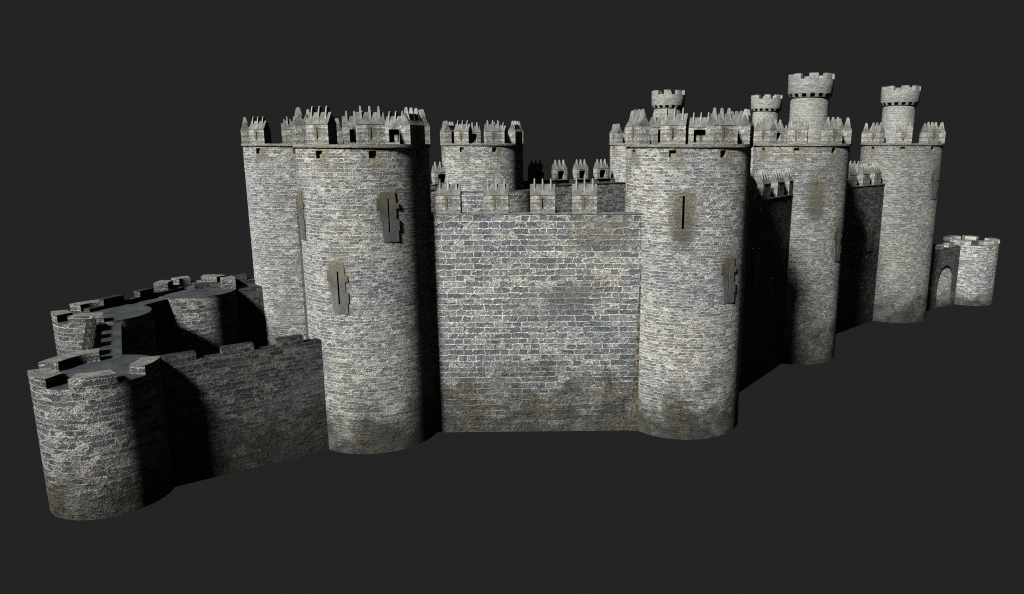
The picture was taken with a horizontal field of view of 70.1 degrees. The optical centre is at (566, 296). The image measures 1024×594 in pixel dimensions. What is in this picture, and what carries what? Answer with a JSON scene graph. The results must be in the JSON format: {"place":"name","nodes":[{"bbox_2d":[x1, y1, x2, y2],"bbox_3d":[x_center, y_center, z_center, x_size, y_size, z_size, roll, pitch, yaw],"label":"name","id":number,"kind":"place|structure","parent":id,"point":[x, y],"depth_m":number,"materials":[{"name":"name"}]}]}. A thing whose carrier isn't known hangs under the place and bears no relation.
{"place":"outdoors","nodes":[
{"label":"outdoors","id":0,"kind":"place"},
{"bbox_2d":[27,348,174,519],"bbox_3d":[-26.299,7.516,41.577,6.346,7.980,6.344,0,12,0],"label":"round tower","id":1,"kind":"structure","parent":0,"point":[103,434],"depth_m":39.25,"materials":[{"name":"grey stone"}]},
{"bbox_2d":[82,318,124,356],"bbox_3d":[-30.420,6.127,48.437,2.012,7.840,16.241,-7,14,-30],"label":"outwork wall","id":2,"kind":"structure","parent":0,"point":[107,341],"depth_m":48.32,"materials":[{"name":"grey stone"}]},
{"bbox_2d":[51,300,156,355],"bbox_3d":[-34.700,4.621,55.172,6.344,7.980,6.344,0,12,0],"label":"round tower","id":3,"kind":"structure","parent":0,"point":[135,322],"depth_m":53.18,"materials":[{"name":"grey stone"}]},
{"bbox_2d":[84,287,183,355],"bbox_3d":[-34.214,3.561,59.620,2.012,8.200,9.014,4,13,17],"label":"outwork wall","id":4,"kind":"structure","parent":0,"point":[161,318],"depth_m":59.30,"materials":[{"name":"grey stone"}]},
{"bbox_2d":[153,274,240,356],"bbox_3d":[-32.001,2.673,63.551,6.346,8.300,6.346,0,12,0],"label":"round tower","id":5,"kind":"structure","parent":0,"point":[205,321],"depth_m":61.25,"materials":[{"name":"grey stone"}]},
{"bbox_2d":[193,274,266,347],"bbox_3d":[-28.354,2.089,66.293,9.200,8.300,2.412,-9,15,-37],"label":"outwork wall","id":6,"kind":"structure","parent":0,"point":[250,303],"depth_m":64.88,"materials":[{"name":"grey stone"}]},
{"bbox_2d":[159,334,328,486],"bbox_3d":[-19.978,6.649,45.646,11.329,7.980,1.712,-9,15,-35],"label":"outwork wall","id":7,"kind":"structure","parent":0,"point":[233,408],"depth_m":44.70,"materials":[{"name":"grey stone"}]},
{"bbox_2d":[240,116,342,345],"bbox_3d":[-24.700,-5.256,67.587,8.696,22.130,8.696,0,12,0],"label":"round tower","id":8,"kind":"structure","parent":0,"point":[270,177],"depth_m":63.44,"materials":[{"name":"stone"}]},
{"bbox_2d":[295,195,308,338],"bbox_3d":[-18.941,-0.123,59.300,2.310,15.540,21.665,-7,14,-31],"label":"curtain wall","id":9,"kind":"structure","parent":0,"point":[303,282],"depth_m":63.66,"materials":[{"name":"grey stone"}]},
{"bbox_2d":[292,106,436,453],"bbox_3d":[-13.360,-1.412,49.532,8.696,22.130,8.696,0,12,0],"label":"round tower","id":10,"kind":"structure","parent":0,"point":[364,203],"depth_m":46.11,"materials":[{"name":"stone"}]},
{"bbox_2d":[430,162,445,211],"bbox_3d":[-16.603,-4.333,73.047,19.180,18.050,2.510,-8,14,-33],"label":"curtain wall","id":11,"kind":"structure","parent":0,"point":[438,172],"depth_m":74.27,"materials":[{"name":"stone"}]},
{"bbox_2d":[440,120,523,191],"bbox_3d":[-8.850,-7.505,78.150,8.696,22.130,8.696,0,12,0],"label":"round tower","id":12,"kind":"structure","parent":0,"point":[471,162],"depth_m":73.16,"materials":[{"name":"stone"}]},
{"bbox_2d":[448,188,529,211],"bbox_3d":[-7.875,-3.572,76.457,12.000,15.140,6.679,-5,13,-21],"label":"curved wall","id":13,"kind":"structure","parent":0,"point":[519,200],"depth_m":72.48,"materials":[{"name":"grey stone"}]},
{"bbox_2d":[0,0,1023,593],"label":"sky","id":14,"kind":"structure","parent":0,"point":[893,463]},
{"bbox_2d":[428,178,642,431],"bbox_3d":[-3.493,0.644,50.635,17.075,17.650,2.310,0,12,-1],"label":"curtain wall","id":15,"kind":"structure","parent":0,"point":[536,317],"depth_m":49.63,"materials":[{"name":"stone"}]},
{"bbox_2d":[523,159,625,211],"bbox_3d":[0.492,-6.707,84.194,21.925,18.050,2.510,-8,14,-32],"label":"curtain wall","id":16,"kind":"structure","parent":0,"point":[611,192],"depth_m":83.75,"materials":[{"name":"stone"}]},
{"bbox_2d":[609,90,684,181],"bbox_3d":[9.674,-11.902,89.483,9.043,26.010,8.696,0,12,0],"label":"round tower","id":17,"kind":"structure","parent":0,"point":[669,100],"depth_m":86.02,"materials":[{"name":"stone"}]},
{"bbox_2d":[625,108,753,439],"bbox_3d":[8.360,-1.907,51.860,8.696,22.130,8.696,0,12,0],"label":"round tower","id":18,"kind":"structure","parent":0,"point":[687,188],"depth_m":48.30,"materials":[{"name":"stone"}]},
{"bbox_2d":[739,168,793,392],"bbox_3d":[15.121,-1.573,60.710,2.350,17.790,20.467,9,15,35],"label":"curtain wall","id":19,"kind":"structure","parent":0,"point":[768,235],"depth_m":61.03,"materials":[{"name":"stone"}]},
{"bbox_2d":[750,94,787,171],"bbox_3d":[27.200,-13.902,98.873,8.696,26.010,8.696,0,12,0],"label":"round tower","id":20,"kind":"structure","parent":0,"point":[766,106],"depth_m":94.52,"materials":[{"name":"stone"}]},
{"bbox_2d":[752,73,851,364],"bbox_3d":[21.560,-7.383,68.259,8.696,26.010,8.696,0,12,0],"label":"round tower","id":21,"kind":"structure","parent":0,"point":[813,153],"depth_m":64.96,"materials":[{"name":"stone"}]},
{"bbox_2d":[849,161,859,171],"bbox_3d":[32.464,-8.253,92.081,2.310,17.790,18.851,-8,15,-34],"label":"curtain wall","id":22,"kind":"structure","parent":0,"point":[857,165],"depth_m":87.66,"materials":[{"name":"stone"}]},
{"bbox_2d":[836,163,884,333],"bbox_3d":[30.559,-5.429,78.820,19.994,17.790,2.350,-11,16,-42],"label":"curtain wall","id":23,"kind":"structure","parent":0,"point":[862,222],"depth_m":78.37,"materials":[{"name":"stone"}]},
{"bbox_2d":[859,85,945,322],"bbox_3d":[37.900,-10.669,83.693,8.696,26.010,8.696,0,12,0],"label":"round tower","id":24,"kind":"structure","parent":0,"point":[910,174],"depth_m":80.25,"materials":[{"name":"stone"}]},
{"bbox_2d":[926,242,960,310],"bbox_3d":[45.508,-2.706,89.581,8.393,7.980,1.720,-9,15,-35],"label":"gateway wall","id":25,"kind":"structure","parent":0,"point":[943,273],"depth_m":89.19,"materials":[{"name":"grey stone"}]},
{"bbox_2d":[943,235,999,305],"bbox_3d":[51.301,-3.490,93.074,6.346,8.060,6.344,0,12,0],"label":"round tower","id":26,"kind":"structure","parent":0,"point":[978,259],"depth_m":90.39,"materials":[{"name":"grey stone"}]}
]}

